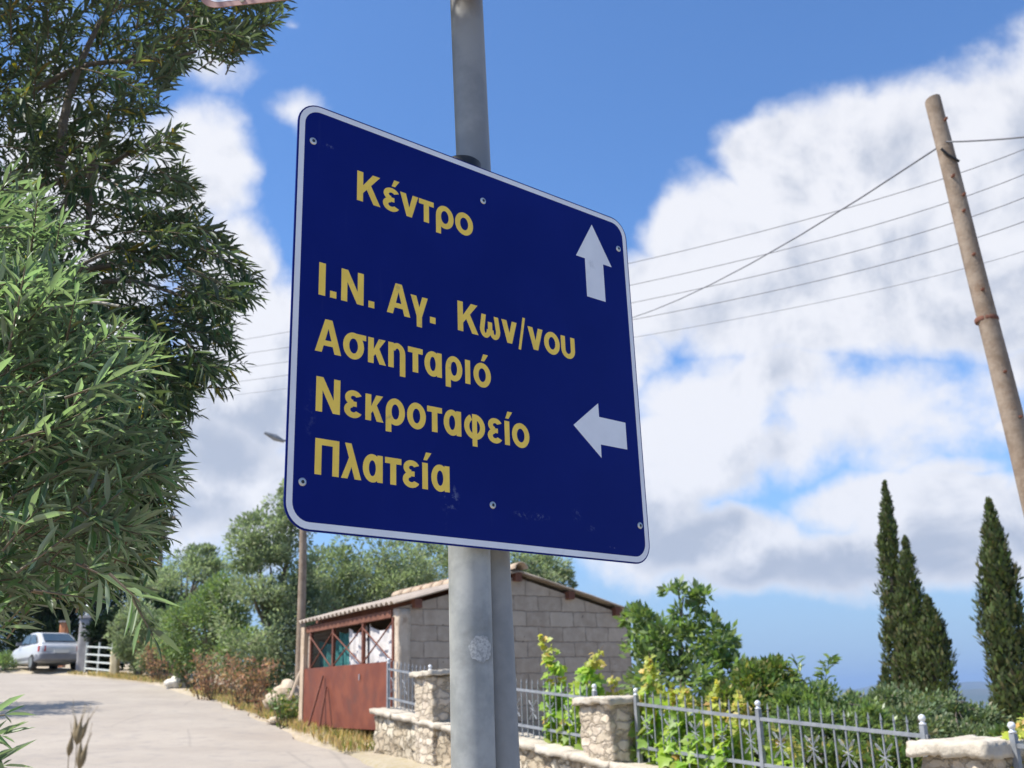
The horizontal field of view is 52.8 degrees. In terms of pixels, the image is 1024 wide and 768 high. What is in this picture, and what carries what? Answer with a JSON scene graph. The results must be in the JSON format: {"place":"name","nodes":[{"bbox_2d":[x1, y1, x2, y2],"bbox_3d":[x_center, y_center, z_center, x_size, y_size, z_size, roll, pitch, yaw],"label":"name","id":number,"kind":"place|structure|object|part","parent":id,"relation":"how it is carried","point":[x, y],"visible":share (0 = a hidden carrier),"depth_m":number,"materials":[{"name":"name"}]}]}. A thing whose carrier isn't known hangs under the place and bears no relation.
{"place":"outdoors","nodes":[
{"label":"outdoors","id":0,"kind":"place"},
{"bbox_2d":[0,673,372,767],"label":"road","id":1,"kind":"structure","parent":0,"point":[137,724],"depth_m":17.32,"materials":[{"name":"concrete"}]},
{"bbox_2d":[0,661,825,767],"bbox_3d":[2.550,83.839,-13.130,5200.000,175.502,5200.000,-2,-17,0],"label":"ground","id":2,"kind":"structure","parent":0,"point":[370,757],"depth_m":17.51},
{"bbox_2d":[0,649,18,670],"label":"roadside bush","id":3,"kind":"object","parent":2,"relation":"on","point":[8,664],"visible":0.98,"depth_m":38.75,"materials":[{"name":"green plant"}]},
{"bbox_2d":[10,633,77,670],"bbox_3d":[-17.853,10.269,39.470,1.860,1.420,3.895,13,-22,-39],"label":"parked car","id":4,"kind":"object","parent":2,"relation":"on","point":[33,651],"visible":0.73,"depth_m":38.32,"materials":[{"name":"silver metal"}]},
{"bbox_3d":[-18.505,9.761,39.334,0.077,0.372,1.070,13,-22,-39],"label":"side window","id":5,"kind":"part","parent":4,"relation":"part of","materials":[{"name":"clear glass"}]},
{"bbox_3d":[-17.843,9.516,38.598,0.077,0.372,0.830,13,-22,-39],"label":"side window","id":6,"kind":"part","parent":4,"relation":"part of","materials":[{"name":"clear glass"}]},
{"bbox_3d":[-17.004,9.482,38.653,1.120,0.316,0.635,13,-22,-39],"label":"rear window","id":7,"kind":"part","parent":4,"relation":"part of","materials":[{"name":"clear glass"}]},
{"bbox_2d":[58,620,70,666],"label":"gate pillar","id":8,"kind":"structure","parent":2,"relation":"on","point":[63,627],"depth_m":43.45,"materials":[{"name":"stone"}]},
{"bbox_2d":[67,722,73,767],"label":"wild oat","id":9,"kind":"object","parent":2,"relation":"on","point":[70,745],"visible":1,"depth_m":0.90,"materials":[{"name":"beige plant"}]},
{"bbox_2d":[75,605,92,671],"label":"gate pillar","id":10,"kind":"structure","parent":2,"relation":"on","point":[81,644],"depth_m":38.40,"materials":[{"name":"grey concrete"}]},
{"bbox_2d":[76,725,91,767],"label":"wild oat","id":11,"kind":"object","parent":2,"relation":"on","point":[81,757],"visible":1,"depth_m":0.85,"materials":[{"name":"beige plant"}]},
{"bbox_2d":[71,699,98,767],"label":"wild oat","id":12,"kind":"object","parent":2,"relation":"on","point":[78,730],"visible":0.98,"depth_m":0.88,"materials":[{"name":"beige plant"}]},
{"bbox_2d":[0,530,170,660],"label":"dark conifer","id":13,"kind":"object","parent":2,"relation":"on","point":[48,619],"visible":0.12,"depth_m":48.61,"materials":[{"name":"green plant"}]},
{"bbox_2d":[84,642,113,672],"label":"field gate","id":14,"kind":"structure","parent":2,"relation":"on","point":[98,655],"depth_m":37.26,"materials":[{"name":"white metal"}]},
{"bbox_2d":[0,154,200,767],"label":"olive tree","id":15,"kind":"object","parent":2,"relation":"on","point":[65,411],"visible":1,"depth_m":1.95,"materials":[{"name":"green plant"}]},
{"bbox_2d":[109,652,119,673],"bbox_3d":[-13.861,9.806,36.030,0.284,1.017,0.279,-2,-17,0],"label":"gatepost","id":16,"kind":"object","parent":2,"relation":"on","point":[114,666],"visible":0.47,"depth_m":35.93,"materials":[{"name":"beige stone"}]},
{"bbox_2d":[72,587,195,673],"bbox_3d":[-14.089,9.387,38.334,6.349,3.512,3.200,-12,-20,31],"label":"dark tree","id":17,"kind":"object","parent":2,"relation":"on","point":[97,633],"visible":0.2,"depth_m":38.34,"materials":[{"name":"green plant"}]},
{"bbox_2d":[102,601,181,675],"bbox_3d":[-12.344,8.727,34.925,2.859,2.791,2.700,-2,-17,0],"label":"olive bush","id":18,"kind":"object","parent":2,"relation":"on","point":[124,654],"visible":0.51,"depth_m":34.66,"materials":[{"name":"green plant"}]},
{"bbox_2d":[0,0,297,617],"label":"olive tree","id":19,"kind":"object","parent":2,"relation":"on","point":[201,302],"visible":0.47,"depth_m":3.65,"materials":[{"name":"green plant"}]},
{"bbox_2d":[135,638,178,682],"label":"dry bush","id":20,"kind":"object","parent":2,"relation":"on","point":[154,664],"visible":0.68,"depth_m":32.68,"materials":[{"name":"brown plant"}]},
{"bbox_2d":[157,505,175,567],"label":"utility pole","id":21,"kind":"object","parent":2,"relation":"on","point":[160,559],"visible":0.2,"depth_m":45.83,"materials":[{"name":"wood"}]},
{"bbox_2d":[105,542,230,629],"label":"olive tree","id":22,"kind":"object","parent":2,"relation":"on","point":[192,565],"visible":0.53,"depth_m":41.59,"materials":[{"name":"green plant"}]},
{"bbox_2d":[164,676,188,688],"bbox_3d":[-9.684,8.683,29.856,0.751,0.476,0.672,-6,-18,15],"label":"boulder","id":23,"kind":"object","parent":2,"relation":"on","point":[173,682],"visible":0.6,"depth_m":29.65,"materials":[{"name":"white stone"}]},
{"bbox_2d":[162,646,200,687],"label":"dry bush","id":24,"kind":"object","parent":2,"relation":"on","point":[182,674],"visible":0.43,"depth_m":29.77,"materials":[{"name":"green plant"}]},
{"bbox_2d":[150,568,258,688],"bbox_3d":[-8.618,7.001,29.301,2.827,3.610,4.684,6,-19,-24],"label":"olive tree","id":25,"kind":"object","parent":2,"relation":"on","point":[190,615],"visible":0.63,"depth_m":29.33,"materials":[{"name":"green plant"}]},
{"bbox_2d":[178,649,251,699],"bbox_3d":[-7.433,7.229,25.614,1.508,1.374,1.493,-17,-22,40],"label":"dry bush","id":26,"kind":"object","parent":2,"relation":"on","point":[207,691],"visible":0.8,"depth_m":25.38,"materials":[{"name":"brown plant"}]},
{"bbox_2d":[66,670,374,751],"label":"dry grass","id":27,"kind":"structure","parent":2,"relation":"on","point":[340,738],"depth_m":17.54,"materials":[{"name":"plant"}]},
{"bbox_2d":[216,653,284,710],"bbox_3d":[-5.678,6.568,22.606,1.421,1.439,1.304,-10,-19,25],"label":"dry bush","id":28,"kind":"object","parent":2,"relation":"on","point":[256,685],"visible":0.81,"depth_m":22.42,"materials":[{"name":"brown plant"}]},
{"bbox_2d":[249,691,271,718],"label":"dry bush","id":29,"kind":"object","parent":2,"relation":"on","point":[259,698],"visible":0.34,"depth_m":20.59,"materials":[{"name":"brown plant"}]},
{"bbox_2d":[199,478,346,690],"bbox_3d":[-6.438,5.494,28.262,3.705,6.106,3.637,-2,-17,0],"label":"olive tree","id":30,"kind":"object","parent":2,"relation":"on","point":[276,603],"visible":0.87,"depth_m":27.97,"materials":[{"name":"green plant"}]},
{"bbox_2d":[264,716,281,726],"bbox_3d":[-4.239,6.226,19.045,0.685,0.246,0.505,-2,-17,0],"label":"boulder","id":31,"kind":"object","parent":2,"relation":"on","point":[271,721],"visible":0.21,"depth_m":18.89,"materials":[{"name":"beige stone"}]},
{"bbox_2d":[265,687,295,712],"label":"weed clump","id":32,"kind":"object","parent":2,"relation":"on","point":[287,701],"visible":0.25,"depth_m":20.08,"materials":[{"name":"green plant"}]},
{"bbox_2d":[263,679,298,709],"bbox_3d":[-4.501,6.418,20.637,0.953,1.004,0.997,-2,-17,0],"label":"rubble heap","id":33,"kind":"object","parent":2,"relation":"on","point":[284,686],"visible":0.3,"depth_m":20.45,"materials":[{"name":"beige stone"}]},
{"bbox_2d":[288,671,299,699],"bbox_3d":[-4.108,5.691,19.573,0.108,0.585,0.526,-5,-17,12],"label":"plank","id":34,"kind":"object","parent":33,"relation":"on","point":[294,686],"visible":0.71,"depth_m":19.48,"materials":[{"name":"brown wood"}]},
{"bbox_2d":[267,694,298,728],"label":"weed clump","id":35,"kind":"object","parent":2,"relation":"on","point":[284,713],"visible":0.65,"depth_m":18.64,"materials":[{"name":"green plant"}]},
{"bbox_2d":[264,432,306,685],"bbox_3d":[-4.892,3.975,22.048,1.028,6.088,0.194,2,-17,-13],"label":"street lamp","id":36,"kind":"object","parent":2,"relation":"on","point":[301,609],"visible":0.51,"depth_m":21.97,"materials":[{"name":"grey metal"}]},
{"bbox_2d":[275,534,440,683],"bbox_3d":[-4.769,6.518,30.441,5.182,5.262,3.830,7,-19,-25],"label":"olive tree","id":37,"kind":"object","parent":2,"relation":"on","point":[383,577],"visible":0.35,"depth_m":30.28,"materials":[{"name":"green plant"}]},
{"bbox_2d":[201,0,519,767],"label":"pole","id":38,"kind":"object","parent":2,"relation":"on","point":[470,89],"visible":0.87,"depth_m":2.17,"materials":[{"name":"metal"}]},
{"bbox_2d":[298,562,633,735],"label":"block shed","id":39,"kind":"structure","parent":2,"relation":"on","point":[347,653],"depth_m":16.96,"materials":[{"name":"grey concrete"}]},
{"bbox_2d":[308,676,323,725],"bbox_3d":[-3.313,5.349,17.437,0.280,0.816,0.039,12,-22,-38],"label":"metal rod","id":40,"kind":"object","parent":39,"relation":"on","point":[316,698],"visible":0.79,"depth_m":17.42,"materials":[{"name":"metal"}]},
{"bbox_2d":[318,686,326,727],"bbox_3d":[-3.150,5.395,17.195,0.041,0.693,0.363,-4,-17,8],"label":"metal rod","id":41,"kind":"object","parent":39,"relation":"on","point":[321,715],"visible":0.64,"depth_m":17.19,"materials":[{"name":"metal"}]},
{"bbox_2d":[283,105,649,767],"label":"direction sign","id":42,"kind":"object","parent":2,"relation":"on","point":[462,379],"visible":1,"depth_m":1.89,"materials":[{"name":"metal"}]},
{"bbox_2d":[390,542,565,585],"bbox_3d":[-1.076,7.255,32.273,5.712,5.957,3.313,-2,-17,0],"label":"olive tree","id":43,"kind":"object","parent":2,"relation":"on","point":[441,557],"visible":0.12,"depth_m":32.48,"materials":[{"name":"green plant"}]},
{"bbox_2d":[369,707,668,767],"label":"stone wall","id":44,"kind":"structure","parent":2,"relation":"on","point":[394,733],"depth_m":12.89,"materials":[{"name":"beige stone"}]},
{"bbox_2d":[386,658,431,711],"bbox_3d":[-1.439,4.221,14.357,0.052,0.850,1.351,9,-20,-31],"label":"iron fence","id":45,"kind":"object","parent":44,"relation":"on","point":[389,698],"visible":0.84,"depth_m":14.60,"materials":[{"name":"grey metal"}]},
{"bbox_2d":[409,669,449,765],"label":"stone pillar","id":46,"kind":"structure","parent":44,"relation":"on","point":[432,695],"depth_m":13.30,"materials":[{"name":"beige stone"}]},
{"bbox_2d":[516,678,596,744],"bbox_3d":[0.053,3.759,12.003,0.052,0.992,3.160,9,-20,-31],"label":"iron fence","id":47,"kind":"object","parent":44,"relation":"on","point":[562,695],"visible":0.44,"depth_m":11.41,"materials":[{"name":"grey metal"}]},
{"bbox_2d":[571,695,651,767],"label":"stone pillar","id":48,"kind":"structure","parent":44,"relation":"on","point":[605,721],"depth_m":10.21,"materials":[{"name":"beige stone"}]},
{"bbox_2d":[633,688,930,767],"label":"iron fence","id":49,"kind":"object","parent":44,"relation":"on","point":[760,719],"visible":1,"depth_m":8.75,"materials":[{"name":"grey metal"}]},
{"bbox_2d":[906,735,1023,767],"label":"stone pillar","id":50,"kind":"structure","parent":44,"relation":"on","point":[970,751],"depth_m":6.92,"materials":[{"name":"beige stone"}]},
{"bbox_2d":[1007,722,1023,767],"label":"iron fence","id":51,"kind":"object","parent":44,"relation":"on","point":[1016,746],"visible":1,"depth_m":6.86,"materials":[{"name":"grey metal"}]},
{"bbox_2d":[516,554,578,588],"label":"olive tree","id":52,"kind":"object","parent":2,"relation":"on","point":[550,562],"visible":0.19,"depth_m":33.43,"materials":[{"name":"green plant"}]},
{"bbox_2d":[537,632,606,750],"bbox_3d":[0.663,3.610,11.359,0.539,1.801,1.210,7,-19,-26],"label":"grape vine","id":53,"kind":"object","parent":2,"relation":"on","point":[587,671],"visible":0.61,"depth_m":11.28,"materials":[{"name":"green plant"}]},
{"bbox_2d":[605,670,623,695],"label":"grape vine","id":54,"kind":"object","parent":2,"relation":"on","point":[615,682],"visible":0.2,"depth_m":11.21,"materials":[{"name":"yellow plant"}]},
{"bbox_2d":[627,654,708,767],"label":"grape vine","id":55,"kind":"object","parent":2,"relation":"on","point":[650,672],"visible":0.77,"depth_m":9.94,"materials":[{"name":"green plant"}]},
{"bbox_2d":[612,574,745,715],"bbox_3d":[2.299,3.885,13.810,1.870,2.740,1.850,-2,-17,0],"label":"leafy shrub","id":56,"kind":"object","parent":2,"relation":"on","point":[652,629],"visible":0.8,"depth_m":13.98,"materials":[{"name":"green plant"}]},
{"bbox_2d":[679,678,758,767],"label":"grape vine","id":57,"kind":"object","parent":2,"relation":"on","point":[717,761],"visible":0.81,"depth_m":9.24,"materials":[{"name":"green plant"}]},
{"bbox_2d":[695,652,802,728],"bbox_3d":[2.925,4.197,12.797,1.145,1.699,1.777,-14,-21,35],"label":"garden bush","id":58,"kind":"object","parent":2,"relation":"on","point":[753,680],"visible":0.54,"depth_m":12.80,"materials":[{"name":"green plant"}]},
{"bbox_2d":[757,723,807,767],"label":"grape vine","id":59,"kind":"object","parent":2,"relation":"on","point":[787,750],"visible":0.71,"depth_m":8.68,"materials":[{"name":"green plant"}]},
{"bbox_2d":[786,654,820,731],"bbox_3d":[3.594,4.037,12.531,0.430,1.496,0.315,-2,-17,0],"label":"leafy shoot","id":60,"kind":"object","parent":2,"relation":"on","point":[799,667],"visible":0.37,"depth_m":12.69,"materials":[{"name":"green plant"}]},
{"bbox_2d":[696,712,922,767],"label":"garden bush","id":61,"kind":"object","parent":2,"relation":"on","point":[905,761],"visible":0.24,"depth_m":10.05,"materials":[{"name":"green plant"}]},
{"bbox_2d":[812,653,841,734],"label":"leafy shoot","id":62,"kind":"object","parent":2,"relation":"on","point":[835,658],"visible":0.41,"depth_m":12.68,"materials":[{"name":"green plant"}]},
{"bbox_2d":[754,676,903,767],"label":"garden bush","id":63,"kind":"object","parent":2,"relation":"on","point":[790,695],"visible":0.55,"depth_m":11.90,"materials":[{"name":"green plant"}]},
{"bbox_2d":[877,666,895,689],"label":"cypress tree","id":64,"kind":"object","parent":2,"relation":"on","point":[884,675],"visible":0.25,"depth_m":27.25,"materials":[{"name":"green plant"}]},
{"bbox_2d":[871,479,908,689],"bbox_3d":[10.783,7.511,28.990,1.299,9.845,1.137,-2,-17,0],"label":"cypress","id":65,"kind":"object","parent":2,"relation":"on","point":[887,545],"visible":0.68,"depth_m":29.46,"materials":[{"name":"green plant"}]},
{"bbox_2d":[842,680,967,767],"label":"garden bush","id":66,"kind":"object","parent":2,"relation":"on","point":[899,703],"visible":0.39,"depth_m":13.94,"materials":[{"name":"green plant"}]},
{"bbox_2d":[888,534,932,700],"bbox_3d":[11.036,8.166,28.228,1.431,8.139,1.340,-2,-17,0],"label":"cypress","id":67,"kind":"object","parent":2,"relation":"on","point":[908,596],"visible":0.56,"depth_m":28.63,"materials":[{"name":"green plant"}]},
{"bbox_2d":[901,594,965,702],"bbox_3d":[11.417,8.832,27.522,1.415,6.441,1.412,11,-21,-36],"label":"cypress","id":68,"kind":"object","parent":2,"relation":"on","point":[932,647],"visible":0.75,"depth_m":27.76,"materials":[{"name":"green plant"}]},
{"bbox_2d":[904,699,1012,743],"bbox_3d":[6.093,4.826,14.027,1.628,1.097,2.240,-17,-23,41],"label":"garden bush","id":69,"kind":"object","parent":2,"relation":"on","point":[975,720],"visible":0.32,"depth_m":14.24,"materials":[{"name":"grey plant"}]},
{"bbox_2d":[925,94,1023,514],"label":"utility pole","id":70,"kind":"object","parent":2,"relation":"on","point":[986,321],"visible":1,"depth_m":9.34,"materials":[{"name":"brown wood"}]},
{"bbox_2d":[197,251,1023,399],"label":"overhead wire","id":71,"kind":"object","parent":70,"relation":"attached to","point":[779,310],"visible":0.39,"depth_m":15.40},
{"bbox_2d":[207,149,1023,345],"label":"overhead wire","id":72,"kind":"object","parent":70,"relation":"attached to","point":[787,224],"visible":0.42,"depth_m":15.84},
{"bbox_2d":[208,221,1023,385],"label":"overhead wire","id":73,"kind":"object","parent":70,"relation":"attached to","point":[791,286],"visible":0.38,"depth_m":15.51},
{"bbox_2d":[224,197,1023,370],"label":"overhead wire","id":74,"kind":"object","parent":70,"relation":"attached to","point":[798,265],"visible":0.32,"depth_m":15.53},
{"bbox_2d":[225,174,1023,356],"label":"overhead wire","id":75,"kind":"object","parent":70,"relation":"attached to","point":[791,247],"visible":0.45,"depth_m":15.62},
{"bbox_2d":[632,148,935,317],"bbox_3d":[2.312,-2.190,22.745,0.016,7.498,25.068,1,-17,-8],"label":"service cable","id":76,"kind":"object","parent":70,"relation":"attached to","point":[805,231],"visible":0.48,"depth_m":12.68,"materials":[{"name":"rubber"}]},
{"bbox_2d":[946,136,1023,142],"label":"service cable","id":77,"kind":"object","parent":70,"relation":"attached to","point":[986,139],"visible":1,"depth_m":9.38,"materials":[{"name":"metal"}]},
{"bbox_2d":[969,496,1023,726],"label":"cypress","id":78,"kind":"object","parent":2,"relation":"on","point":[1001,614],"visible":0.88,"depth_m":23.19,"materials":[{"name":"green plant"}]},
{"bbox_2d":[985,710,1023,736],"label":"garden bush","id":79,"kind":"object","parent":2,"relation":"on","point":[998,729],"visible":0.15,"depth_m":13.24,"materials":[{"name":"green plant"}]},
{"bbox_2d":[1000,713,1023,767],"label":"grape vine","id":80,"kind":"object","parent":2,"relation":"on","point":[1019,730],"visible":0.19,"depth_m":7.08,"materials":[{"name":"yellow plant"}]},
{"bbox_2d":[0,0,1023,694],"label":"sky","id":81,"kind":"structure","parent":0,"point":[770,441],"materials":[{"name":"blue"}]},
{"bbox_2d":[659,688,993,715],"bbox_3d":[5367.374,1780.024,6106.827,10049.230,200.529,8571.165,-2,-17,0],"label":"coast","id":82,"kind":"structure","parent":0,"point":[977,695],"depth_m":7754.63},
{"bbox_2d":[678,681,991,700],"bbox_3d":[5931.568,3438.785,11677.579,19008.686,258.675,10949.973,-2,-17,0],"label":"hills","id":83,"kind":"structure","parent":0,"point":[972,685],"depth_m":13122.56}
]}

